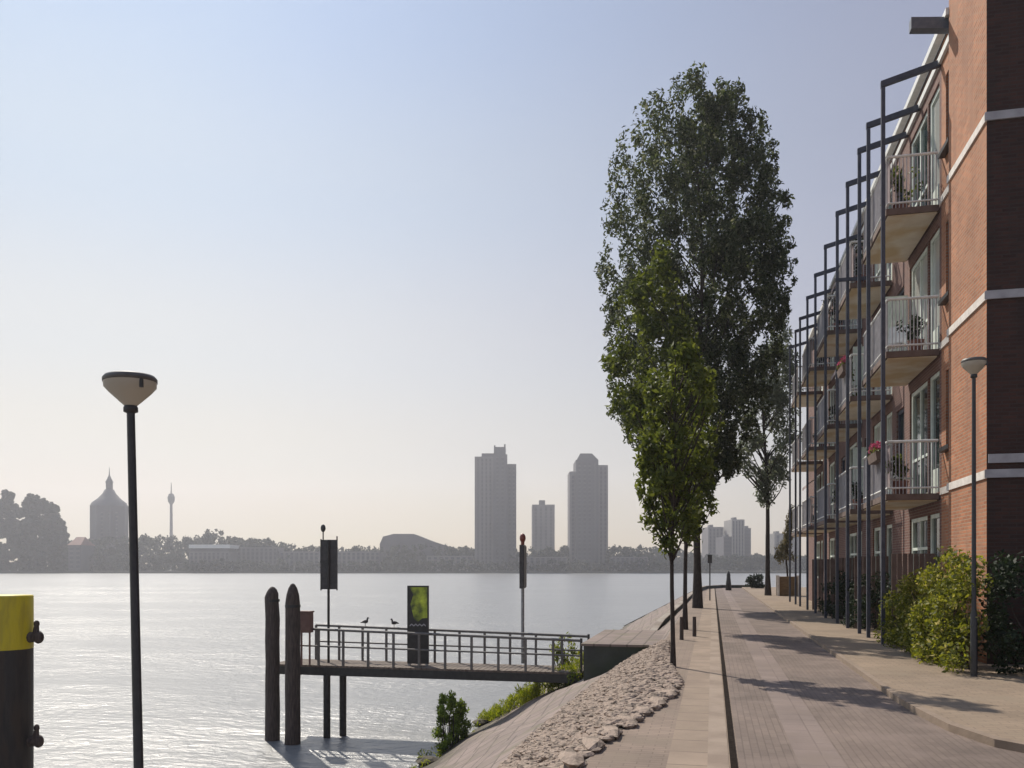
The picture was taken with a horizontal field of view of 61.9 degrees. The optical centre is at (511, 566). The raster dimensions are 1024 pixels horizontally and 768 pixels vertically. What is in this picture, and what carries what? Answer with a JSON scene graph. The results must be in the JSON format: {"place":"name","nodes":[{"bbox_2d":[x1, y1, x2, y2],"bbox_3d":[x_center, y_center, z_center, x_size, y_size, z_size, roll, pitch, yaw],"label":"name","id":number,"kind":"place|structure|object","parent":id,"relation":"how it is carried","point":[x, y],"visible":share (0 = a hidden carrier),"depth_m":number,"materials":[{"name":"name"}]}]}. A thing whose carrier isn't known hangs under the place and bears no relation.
{"place":"outdoors","nodes":[
{"label":"outdoors","id":0,"kind":"place"},
{"bbox_2d":[0,573,805,767],"bbox_3d":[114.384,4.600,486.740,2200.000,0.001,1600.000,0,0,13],"label":"river water","id":1,"kind":"structure","parent":0,"point":[202,635],"depth_m":45.59,"materials":[{"name":"grey liquid"}]},
{"bbox_2d":[0,594,43,767],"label":"mooring post","id":2,"kind":"object","parent":1,"relation":"in","point":[20,635],"visible":1,"depth_m":11.81,"materials":[{"name":"metal"}]},
{"bbox_2d":[265,587,279,740],"bbox_3d":[-6.346,2.970,22.605,0.399,4.868,0.394,0,0,13],"label":"mooring pile","id":3,"kind":"object","parent":1,"relation":"in","point":[272,671],"visible":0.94,"depth_m":22.45,"materials":[{"name":"black paint"}]},
{"bbox_2d":[284,583,300,745],"bbox_3d":[-5.683,2.926,22.105,0.437,4.969,0.434,0,0,13],"label":"mooring pile","id":4,"kind":"object","parent":1,"relation":"in","point":[292,674],"visible":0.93,"depth_m":21.94,"materials":[{"name":"black paint"}]},
{"bbox_2d":[280,624,589,737],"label":"pier","id":5,"kind":"structure","parent":1,"relation":"in","point":[343,668],"depth_m":22.68,"materials":[{"name":"black paint"}]},
{"bbox_2d":[300,611,313,664],"bbox_3d":[-5.563,1.930,23.000,0.380,1.460,0.280,0,0,13],"label":"equipment box","id":6,"kind":"object","parent":5,"relation":"on","point":[306,618],"visible":0.88,"depth_m":22.91,"materials":[{"name":"red paint"}]},
{"bbox_2d":[320,524,337,662],"bbox_3d":[-5.074,0.746,23.642,0.470,3.828,0.155,0,0,0],"label":"navigation sign","id":7,"kind":"object","parent":5,"relation":"on","point":[328,565],"visible":1,"depth_m":23.64,"materials":[{"name":"metal"}]},
{"bbox_2d":[407,586,428,665],"bbox_3d":[-2.519,1.588,22.900,0.580,2.144,0.100,0,0,7],"label":"sign panel","id":8,"kind":"object","parent":5,"relation":"on","point":[417,608],"visible":0.99,"depth_m":22.86,"materials":[{"name":"black paint"}]},
{"bbox_2d":[519,533,526,663],"bbox_3d":[0.292,0.877,23.400,0.170,3.565,0.600,0,0,8],"label":"navigation sign","id":9,"kind":"object","parent":5,"relation":"on","point":[522,566],"visible":0.98,"depth_m":23.36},
{"bbox_2d":[0,569,805,572],"bbox_3d":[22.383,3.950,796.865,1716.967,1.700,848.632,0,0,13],"label":"bank","id":10,"kind":"structure","parent":0,"point":[171,571],"depth_m":566.00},
{"bbox_2d":[0,489,22,570],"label":"tree","id":11,"kind":"object","parent":10,"relation":"on","point":[9,511],"visible":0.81,"depth_m":585.48,"materials":[{"name":"grey plant"}]},
{"bbox_2d":[13,493,62,570],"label":"tree","id":12,"kind":"object","parent":10,"relation":"on","point":[32,552],"visible":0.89,"depth_m":581.77,"materials":[{"name":"grey plant"}]},
{"bbox_2d":[49,517,69,570],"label":"tree","id":13,"kind":"object","parent":10,"relation":"on","point":[59,546],"visible":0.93,"depth_m":586.75,"materials":[{"name":"grey plant"}]},
{"bbox_2d":[68,537,94,570],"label":"riverside building","id":14,"kind":"structure","parent":10,"relation":"on","point":[80,551],"depth_m":580.88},
{"bbox_2d":[90,467,127,567],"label":"church","id":15,"kind":"structure","parent":10,"relation":"on","point":[108,511],"depth_m":645.06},
{"bbox_2d":[168,483,174,550],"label":"observation tower","id":16,"kind":"structure","parent":10,"relation":"on","point":[171,498],"depth_m":898.71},
{"bbox_2d":[189,545,238,570],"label":"riverside building","id":17,"kind":"structure","parent":10,"relation":"on","point":[209,553],"depth_m":572.00,"materials":[{"name":"white paint"}]},
{"bbox_2d":[235,547,283,570],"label":"riverside building","id":18,"kind":"structure","parent":10,"relation":"on","point":[267,555],"depth_m":590.00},
{"bbox_2d":[279,551,319,570],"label":"riverside building","id":19,"kind":"structure","parent":10,"relation":"on","point":[305,556],"depth_m":590.00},
{"bbox_2d":[338,551,383,570],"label":"riverside building","id":20,"kind":"structure","parent":10,"relation":"on","point":[345,557],"depth_m":590.00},
{"bbox_2d":[63,550,708,572],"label":"shore bushes","id":21,"kind":"object","parent":10,"relation":"on","point":[654,566],"visible":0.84,"depth_m":568.64,"materials":[{"name":"grey plant"}]},
{"bbox_2d":[380,534,448,570],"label":"exhibition hall","id":22,"kind":"structure","parent":10,"relation":"on","point":[387,542],"depth_m":620.00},
{"bbox_2d":[65,529,805,570],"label":"tree line","id":23,"kind":"object","parent":10,"relation":"on","point":[732,562],"visible":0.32,"depth_m":610.19,"materials":[{"name":"grey plant"}]},
{"bbox_2d":[427,556,473,570],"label":"riverside building","id":24,"kind":"structure","parent":10,"relation":"on","point":[457,559],"depth_m":590.00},
{"bbox_2d":[475,444,515,570],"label":"apartment tower","id":25,"kind":"structure","parent":10,"relation":"on","point":[495,501],"depth_m":599.70,"materials":[{"name":"concrete"}]},
{"bbox_2d":[518,557,566,570],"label":"riverside building","id":26,"kind":"structure","parent":10,"relation":"on","point":[543,560],"depth_m":590.00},
{"bbox_2d":[532,500,554,551],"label":"apartment tower","id":27,"kind":"structure","parent":10,"relation":"on","point":[543,525],"depth_m":720.00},
{"bbox_2d":[568,453,607,570],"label":"apartment tower","id":28,"kind":"structure","parent":10,"relation":"on","point":[588,508],"depth_m":598.00,"materials":[{"name":"concrete"}]},
{"bbox_2d":[608,557,647,570],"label":"riverside building","id":29,"kind":"structure","parent":10,"relation":"on","point":[621,559],"depth_m":590.00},
{"bbox_2d":[701,525,723,557],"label":"city block","id":30,"kind":"structure","parent":10,"relation":"on","point":[710,534],"depth_m":700.00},
{"bbox_2d":[716,534,731,557],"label":"city block","id":31,"kind":"structure","parent":10,"relation":"on","point":[724,545],"depth_m":640.71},
{"bbox_2d":[724,517,744,562],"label":"city block","id":32,"kind":"structure","parent":10,"relation":"on","point":[734,528],"depth_m":680.00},
{"bbox_2d":[745,526,750,556],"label":"city block","id":33,"kind":"structure","parent":10,"relation":"on","point":[747,541],"depth_m":720.00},
{"bbox_2d":[765,531,798,568],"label":"city block","id":34,"kind":"structure","parent":10,"relation":"on","point":[776,537],"depth_m":700.00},
{"bbox_2d":[0,0,948,568],"label":"sky","id":35,"kind":"structure","parent":0,"point":[350,249],"materials":[{"name":"blue"}]},
{"bbox_2d":[423,593,691,767],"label":"embankment","id":36,"kind":"structure","parent":0,"point":[495,742],"depth_m":17.14,"materials":[{"name":"concrete"}]},
{"bbox_2d":[102,371,157,767],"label":"street lamp","id":37,"kind":"object","parent":36,"relation":"on","point":[130,391],"visible":1,"depth_m":6.37,"materials":[{"name":"metal"}]},
{"bbox_2d":[416,755,438,765],"bbox_3d":[-1.978,4.514,19.816,0.471,0.199,0.727,0,0,35],"label":"rock","id":38,"kind":"object","parent":36,"relation":"on","point":[432,759],"visible":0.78,"depth_m":19.67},
{"bbox_2d":[431,690,471,752],"bbox_3d":[-1.568,3.863,21.152,1.073,1.605,0.936,0,0,-39],"label":"waterside shrub","id":39,"kind":"object","parent":36,"relation":"on","point":[456,728],"visible":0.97,"depth_m":21.03,"materials":[{"name":"green plant"}]},
{"bbox_2d":[472,718,489,725],"bbox_3d":[-0.864,4.519,24.810,0.524,0.222,0.721,0,0,40],"label":"rock","id":40,"kind":"object","parent":36,"relation":"on","point":[483,722],"visible":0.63,"depth_m":24.59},
{"bbox_2d":[409,629,613,767],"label":"waterline grass","id":41,"kind":"structure","parent":36,"relation":"on","point":[441,751],"depth_m":20.76,"materials":[{"name":"green plant"}]},
{"bbox_2d":[478,657,583,721],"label":"weeds","id":42,"kind":"object","parent":36,"relation":"on","point":[523,695],"visible":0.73,"depth_m":22.99,"materials":[{"name":"green plant"}]},
{"bbox_2d":[549,632,583,665],"bbox_3d":[1.544,2.464,23.587,1.043,1.341,0.340,0,0,2],"label":"weed plant","id":43,"kind":"object","parent":36,"relation":"on","point":[565,659],"visible":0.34,"depth_m":23.57,"materials":[{"name":"green plant"}]},
{"bbox_2d":[498,640,683,767],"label":"rubble stones","id":44,"kind":"object","parent":36,"relation":"on","point":[628,686],"visible":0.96,"depth_m":10.59,"materials":[{"name":"stone"}]},
{"bbox_2d":[558,749,583,767],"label":"edging stone","id":45,"kind":"object","parent":44,"relation":"on","point":[569,758],"visible":1,"depth_m":6.85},
{"bbox_2d":[582,736,603,752],"bbox_3d":[0.720,1.570,7.550,0.191,0.091,0.528,0,0,-1],"label":"edging stone","id":46,"kind":"object","parent":44,"relation":"on","point":[590,743],"visible":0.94,"depth_m":7.45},
{"bbox_2d":[601,725,619,739],"bbox_3d":[0.935,1.570,8.081,0.182,0.091,0.557,0,0,5],"label":"edging stone","id":47,"kind":"object","parent":44,"relation":"on","point":[613,730],"visible":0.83,"depth_m":7.98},
{"bbox_2d":[618,714,637,724],"bbox_3d":[1.177,1.569,8.698,0.170,0.089,0.567,0,0,-1],"label":"edging stone","id":48,"kind":"object","parent":44,"relation":"on","point":[628,718],"visible":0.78,"depth_m":8.57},
{"bbox_2d":[636,704,650,715],"bbox_3d":[1.431,1.571,9.344,0.182,0.088,0.512,0,0,-1],"label":"edging stone","id":49,"kind":"object","parent":44,"relation":"on","point":[645,710],"visible":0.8,"depth_m":9.16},
{"bbox_2d":[649,695,666,705],"bbox_3d":[1.689,1.570,9.905,0.190,0.090,0.499,0,0,-1],"label":"edging stone","id":50,"kind":"object","parent":44,"relation":"on","point":[656,699],"visible":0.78,"depth_m":9.81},
{"bbox_2d":[581,630,666,680],"bbox_3d":[2.910,2.645,20.534,1.870,1.910,4.290,0,0,13],"label":"pier abutment","id":51,"kind":"object","parent":36,"relation":"on","point":[605,651],"visible":0.48,"depth_m":18.66,"materials":[{"name":"concrete"}]},
{"bbox_2d":[583,588,739,767],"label":"ground","id":52,"kind":"structure","parent":0,"point":[646,742],"depth_m":8.12,"materials":[{"name":"concrete"}]},
{"bbox_2d":[597,237,725,629],"bbox_3d":[3.800,-3.383,21.720,3.246,9.970,2.488,0,0,13],"label":"young tree","id":53,"kind":"object","parent":52,"relation":"on","point":[641,287],"visible":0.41,"depth_m":21.48,"materials":[{"name":"green plant"}]},
{"bbox_2d":[629,337,724,666],"bbox_3d":[2.618,-1.031,13.599,1.512,5.266,1.387,0,0,13],"label":"young tree","id":54,"kind":"object","parent":52,"relation":"on","point":[670,478],"visible":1,"depth_m":13.51,"materials":[{"name":"green plant"}]},
{"bbox_2d":[679,617,683,639],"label":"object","id":55,"kind":"object","parent":52,"relation":"on","point":[681,628],"visible":1,"depth_m":18.56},
{"bbox_2d":[692,617,695,636],"bbox_3d":[4.168,1.375,19.500,0.083,0.450,0.083,0,0,36],"label":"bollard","id":56,"kind":"object","parent":52,"relation":"on","point":[694,628],"visible":1,"depth_m":19.46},
{"bbox_2d":[594,62,798,607],"bbox_3d":[7.010,-8.732,32.789,7.756,20.682,7.254,0,0,13],"label":"poplar tree","id":57,"kind":"object","parent":52,"relation":"on","point":[726,255],"visible":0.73,"depth_m":31.48,"materials":[{"name":"green plant"}]},
{"bbox_2d":[666,588,730,767],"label":"paver band","id":58,"kind":"object","parent":52,"relation":"on","point":[689,747],"visible":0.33,"depth_m":9.45,"materials":[{"name":"concrete"}]},
{"bbox_2d":[708,555,711,599],"bbox_3d":[9.275,0.525,40.000,0.200,2.150,0.160,0,0,13],"label":"marker post","id":59,"kind":"object","parent":58,"relation":"on","point":[709,559],"visible":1,"depth_m":39.98,"materials":[{"name":"metal"}]},
{"bbox_2d":[707,588,728,767],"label":"concrete strip","id":60,"kind":"object","parent":58,"relation":"on","point":[718,757],"visible":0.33,"depth_m":9.49,"materials":[{"name":"concrete"}]},
{"bbox_2d":[651,585,764,629],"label":"quay wall","id":61,"kind":"structure","parent":52,"relation":"on","point":[661,621],"depth_m":34.03,"materials":[{"name":"concrete"}]},
{"bbox_2d":[715,590,737,767],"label":"drainage gutter","id":62,"kind":"object","parent":52,"relation":"on","point":[732,754],"visible":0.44,"depth_m":9.48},
{"bbox_2d":[732,311,803,595],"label":"slender tree","id":63,"kind":"object","parent":52,"relation":"on","point":[778,397],"visible":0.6,"depth_m":44.79,"materials":[{"name":"green plant"}]},
{"bbox_2d":[742,587,1023,752],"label":"kerb","id":64,"kind":"structure","parent":52,"relation":"on","point":[960,729],"depth_m":9.18,"materials":[{"name":"concrete"}]},
{"bbox_2d":[877,584,896,625],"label":"dark shrub","id":65,"kind":"object","parent":52,"relation":"on","point":[887,595],"visible":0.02,"depth_m":18.63,"materials":[{"name":"green plant"}]},
{"bbox_2d":[873,545,993,672],"bbox_3d":[7.185,0.679,14.724,1.109,1.966,6.114,0,0,13],"label":"hedge","id":66,"kind":"object","parent":52,"relation":"on","point":[934,624],"visible":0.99,"depth_m":12.99,"materials":[{"name":"green plant"}]},
{"bbox_2d":[976,549,1023,674],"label":"hedge","id":67,"kind":"object","parent":52,"relation":"on","point":[1005,567],"visible":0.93,"depth_m":11.99,"materials":[{"name":"green plant"}]},
{"bbox_2d":[821,294,842,329],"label":"potted plant","id":68,"kind":"object","parent":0,"point":[834,313],"visible":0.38,"depth_m":25.64,"materials":[{"name":"green plant"}]},
{"bbox_2d":[852,235,865,282],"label":"potted plant","id":69,"kind":"object","parent":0,"point":[855,261],"visible":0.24,"depth_m":21.46,"materials":[{"name":"green plant"}]},
{"bbox_2d":[716,588,1023,767],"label":"promenade","id":70,"kind":"structure","parent":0,"point":[862,722],"depth_m":9.13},
{"bbox_2d":[725,571,731,589],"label":"bollard","id":71,"kind":"object","parent":70,"relation":"on","point":[728,582],"visible":0.84,"depth_m":56.88,"materials":[{"name":"metal"}]},
{"bbox_2d":[722,588,846,767],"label":"pale slab band","id":72,"kind":"object","parent":70,"relation":"on","point":[811,744],"visible":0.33,"depth_m":9.49,"materials":[{"name":"concrete"}]},
{"bbox_2d":[744,587,1023,741],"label":"pavement","id":73,"kind":"structure","parent":0,"point":[988,699],"depth_m":11.65,"materials":[{"name":"concrete"}]},
{"bbox_2d":[745,573,764,587],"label":"shrub","id":74,"kind":"object","parent":73,"relation":"on","point":[756,581],"visible":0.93,"depth_m":59.89,"materials":[{"name":"green plant"}]},
{"bbox_2d":[776,575,798,595],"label":"planter box","id":75,"kind":"object","parent":73,"relation":"on","point":[782,585],"visible":0.69,"depth_m":44.07,"materials":[{"name":"brown wood"}]},
{"bbox_2d":[773,504,797,576],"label":"planted tree","id":76,"kind":"object","parent":75,"relation":"in","point":[782,553],"visible":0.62,"depth_m":44.42,"materials":[{"name":"green plant"}]},
{"bbox_2d":[812,559,830,609],"bbox_3d":[10.941,0.635,29.933,0.785,1.770,0.025,0,0,13],"label":"garden screen","id":77,"kind":"object","parent":73,"relation":"on","point":[820,573],"visible":0.37,"depth_m":29.95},
{"bbox_2d":[817,578,853,618],"bbox_3d":[9.814,0.978,25.533,1.195,1.325,3.497,0,0,13],"label":"dark shrub","id":78,"kind":"object","parent":73,"relation":"on","point":[842,593],"visible":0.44,"depth_m":24.81,"materials":[{"name":"green plant"}]},
{"bbox_2d":[831,558,853,617],"bbox_3d":[9.831,0.635,25.212,0.785,1.770,0.025,0,0,13],"label":"garden screen","id":79,"kind":"object","parent":73,"relation":"on","point":[842,564],"visible":0.27,"depth_m":25.22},
{"bbox_2d":[834,571,889,629],"bbox_3d":[8.907,0.864,21.564,1.124,1.536,3.575,0,0,13],"label":"dark shrub","id":80,"kind":"object","parent":73,"relation":"on","point":[852,601],"visible":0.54,"depth_m":20.47,"materials":[{"name":"green plant"}]},
{"bbox_2d":[854,556,888,627],"bbox_3d":[8.836,0.635,20.977,0.785,1.770,0.025,0,0,13],"label":"garden screen","id":81,"kind":"object","parent":73,"relation":"on","point":[876,563],"visible":0.42,"depth_m":20.96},
{"bbox_2d":[789,0,1023,664],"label":"apartment building","id":82,"kind":"structure","parent":73,"relation":"on","point":[943,255],"depth_m":16.72,"materials":[{"name":"orange brick"}]},
{"bbox_2d":[830,538,834,558],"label":"window","id":83,"kind":"structure","parent":82,"relation":"in","point":[832,541],"depth_m":32.00,"materials":[{"name":"glass"}]},
{"bbox_2d":[830,461,834,495],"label":"window","id":84,"kind":"structure","parent":82,"relation":"in","point":[832,467],"depth_m":32.00,"materials":[{"name":"glass"}]},
{"bbox_2d":[830,384,834,445],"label":"window","id":85,"kind":"structure","parent":82,"relation":"in","point":[833,387],"depth_m":32.00,"materials":[{"name":"glass"}]},
{"bbox_2d":[836,355,845,377],"bbox_3d":[8.541,-5.170,21.971,0.310,0.459,0.976,0,0,13],"label":"flower box","id":86,"kind":"object","parent":82,"relation":"attached to","point":[841,368],"visible":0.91,"depth_m":21.79,"materials":[{"name":"pink plant"}]},
{"bbox_2d":[850,532,856,557],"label":"window","id":87,"kind":"structure","parent":82,"relation":"in","point":[853,537],"depth_m":27.24,"materials":[{"name":"glass"}]},
{"bbox_2d":[850,442,856,481],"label":"window","id":88,"kind":"structure","parent":82,"relation":"in","point":[855,445],"depth_m":27.43,"materials":[{"name":"glass"}]},
{"bbox_2d":[852,480,862,508],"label":"potted plant","id":89,"kind":"object","parent":82,"relation":"on","point":[854,489],"visible":0.44,"depth_m":21.50,"materials":[{"name":"green plant"}]},
{"bbox_2d":[866,441,880,464],"bbox_3d":[7.499,-2.357,17.546,0.302,0.435,1.060,0,0,13],"label":"flower box","id":90,"kind":"object","parent":82,"relation":"attached to","point":[874,455],"visible":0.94,"depth_m":17.36,"materials":[{"name":"pink plant"}]},
{"bbox_2d":[874,264,879,280],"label":"window","id":91,"kind":"structure","parent":82,"relation":"in","point":[875,265],"depth_m":23.40,"materials":[{"name":"glass"}]},
{"bbox_2d":[874,527,880,555],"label":"window","id":92,"kind":"structure","parent":82,"relation":"in","point":[877,531],"depth_m":23.28,"materials":[{"name":"glass"}]},
{"bbox_2d":[874,421,880,443],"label":"window","id":93,"kind":"structure","parent":82,"relation":"in","point":[877,429],"depth_m":23.13,"materials":[{"name":"glass"}]},
{"bbox_2d":[887,524,891,590],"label":"window","id":94,"kind":"structure","parent":82,"relation":"in","point":[889,527],"depth_m":21.57,"materials":[{"name":"glass"}]},
{"bbox_2d":[887,412,891,493],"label":"window","id":95,"kind":"structure","parent":82,"relation":"in","point":[889,417],"depth_m":21.57,"materials":[{"name":"glass"}]},
{"bbox_2d":[887,188,891,279],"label":"window","id":96,"kind":"structure","parent":82,"relation":"in","point":[890,206],"depth_m":21.45,"materials":[{"name":"glass"}]},
{"bbox_2d":[885,454,909,493],"bbox_3d":[7.635,-1.854,17.076,0.574,0.869,0.484,0,0,-6],"label":"potted plant","id":97,"kind":"object","parent":82,"relation":"on","point":[897,472],"visible":0.73,"depth_m":16.98,"materials":[{"name":"green plant"}]},
{"bbox_2d":[888,325,909,350],"bbox_3d":[8.129,-4.680,18.072,0.420,0.920,0.520,0,0,42],"label":"balcony chair","id":98,"kind":"object","parent":82,"relation":"on","point":[897,338],"visible":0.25,"depth_m":18.19,"materials":[{"name":"white paint"}]},
{"bbox_2d":[898,408,903,471],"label":"window","id":99,"kind":"structure","parent":82,"relation":"in","point":[901,413],"depth_m":20.32,"materials":[{"name":"grey glass"}]},
{"bbox_2d":[880,165,923,207],"bbox_3d":[7.851,-7.545,17.227,0.805,1.050,0.448,0,0,32],"label":"potted plant","id":100,"kind":"object","parent":82,"relation":"on","point":[901,187],"visible":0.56,"depth_m":17.21,"materials":[{"name":"green plant"}]},
{"bbox_2d":[896,314,925,349],"bbox_3d":[8.008,-4.635,17.058,0.485,0.829,0.536,0,0,-2],"label":"potted plant","id":101,"kind":"object","parent":82,"relation":"on","point":[915,331],"visible":0.69,"depth_m":16.94,"materials":[{"name":"green plant"}]},
{"bbox_2d":[912,516,926,574],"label":"window","id":102,"kind":"structure","parent":82,"relation":"in","point":[919,525],"depth_m":18.50,"materials":[{"name":"glass"}]},
{"bbox_2d":[912,382,926,493],"bbox_3d":[8.798,-2.650,18.313,0.070,2.400,1.620,0,0,13],"label":"window","id":103,"kind":"structure","parent":82,"relation":"in","point":[919,397],"depth_m":18.55,"materials":[{"name":"glass"}]},
{"bbox_2d":[912,247,926,349],"bbox_3d":[8.798,-5.450,18.313,0.070,2.400,1.620,0,0,13],"label":"window","id":104,"kind":"structure","parent":82,"relation":"in","point":[919,271],"depth_m":18.29,"materials":[{"name":"glass"}]},
{"bbox_2d":[912,113,926,206],"bbox_3d":[8.798,-8.250,18.313,0.070,2.400,1.620,0,0,13],"label":"window","id":105,"kind":"structure","parent":82,"relation":"in","point":[919,145],"depth_m":18.31,"materials":[{"name":"glass"}]},
{"bbox_2d":[930,513,939,571],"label":"window","id":106,"kind":"structure","parent":82,"relation":"in","point":[935,518],"depth_m":17.22,"materials":[{"name":"glass"}]},
{"bbox_2d":[930,370,939,492],"bbox_3d":[8.493,-2.650,17.018,0.070,2.400,0.880,0,0,13],"label":"window","id":107,"kind":"structure","parent":82,"relation":"in","point":[934,380],"depth_m":17.22,"materials":[{"name":"glass"}]},
{"bbox_2d":[930,228,939,348],"bbox_3d":[8.493,-5.450,17.018,0.070,2.400,0.880,0,0,13],"label":"window","id":108,"kind":"structure","parent":82,"relation":"in","point":[935,242],"depth_m":17.22,"materials":[{"name":"glass"}]},
{"bbox_2d":[930,85,939,204],"bbox_3d":[8.493,-8.250,17.018,0.070,2.400,0.880,0,0,13],"label":"window","id":109,"kind":"structure","parent":82,"relation":"in","point":[935,104],"depth_m":17.22,"materials":[{"name":"glass"}]},
{"bbox_2d":[938,371,948,452],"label":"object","id":110,"kind":"structure","parent":82,"relation":"in","point":[945,448],"depth_m":16.12,"materials":[{"name":"white metal"}]},
{"bbox_2d":[938,222,948,305],"bbox_3d":[8.145,-5.730,15.883,0.230,1.540,0.710,0,0,13],"label":"window","id":111,"kind":"structure","parent":82,"relation":"in","point":[944,300],"depth_m":16.12,"materials":[{"name":"white metal"}]},
{"bbox_2d":[938,74,948,158],"bbox_3d":[8.145,-8.530,15.883,0.230,1.540,0.710,0,0,13],"label":"window","id":112,"kind":"structure","parent":82,"relation":"in","point":[944,150],"depth_m":16.08,"materials":[{"name":"white metal"}]},
{"bbox_2d":[892,553,934,636],"bbox_3d":[7.806,0.635,16.597,0.785,1.770,0.025,0,0,13],"label":"garden screen","id":113,"kind":"object","parent":73,"relation":"on","point":[908,562],"visible":0.37,"depth_m":16.61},
{"bbox_2d":[961,357,987,676],"bbox_3d":[6.441,-0.545,11.900,0.326,4.723,0.326,0,0,-4],"label":"street lamp","id":114,"kind":"object","parent":73,"relation":"on","point":[973,367],"visible":0.99,"depth_m":11.87,"materials":[{"name":"metal"}]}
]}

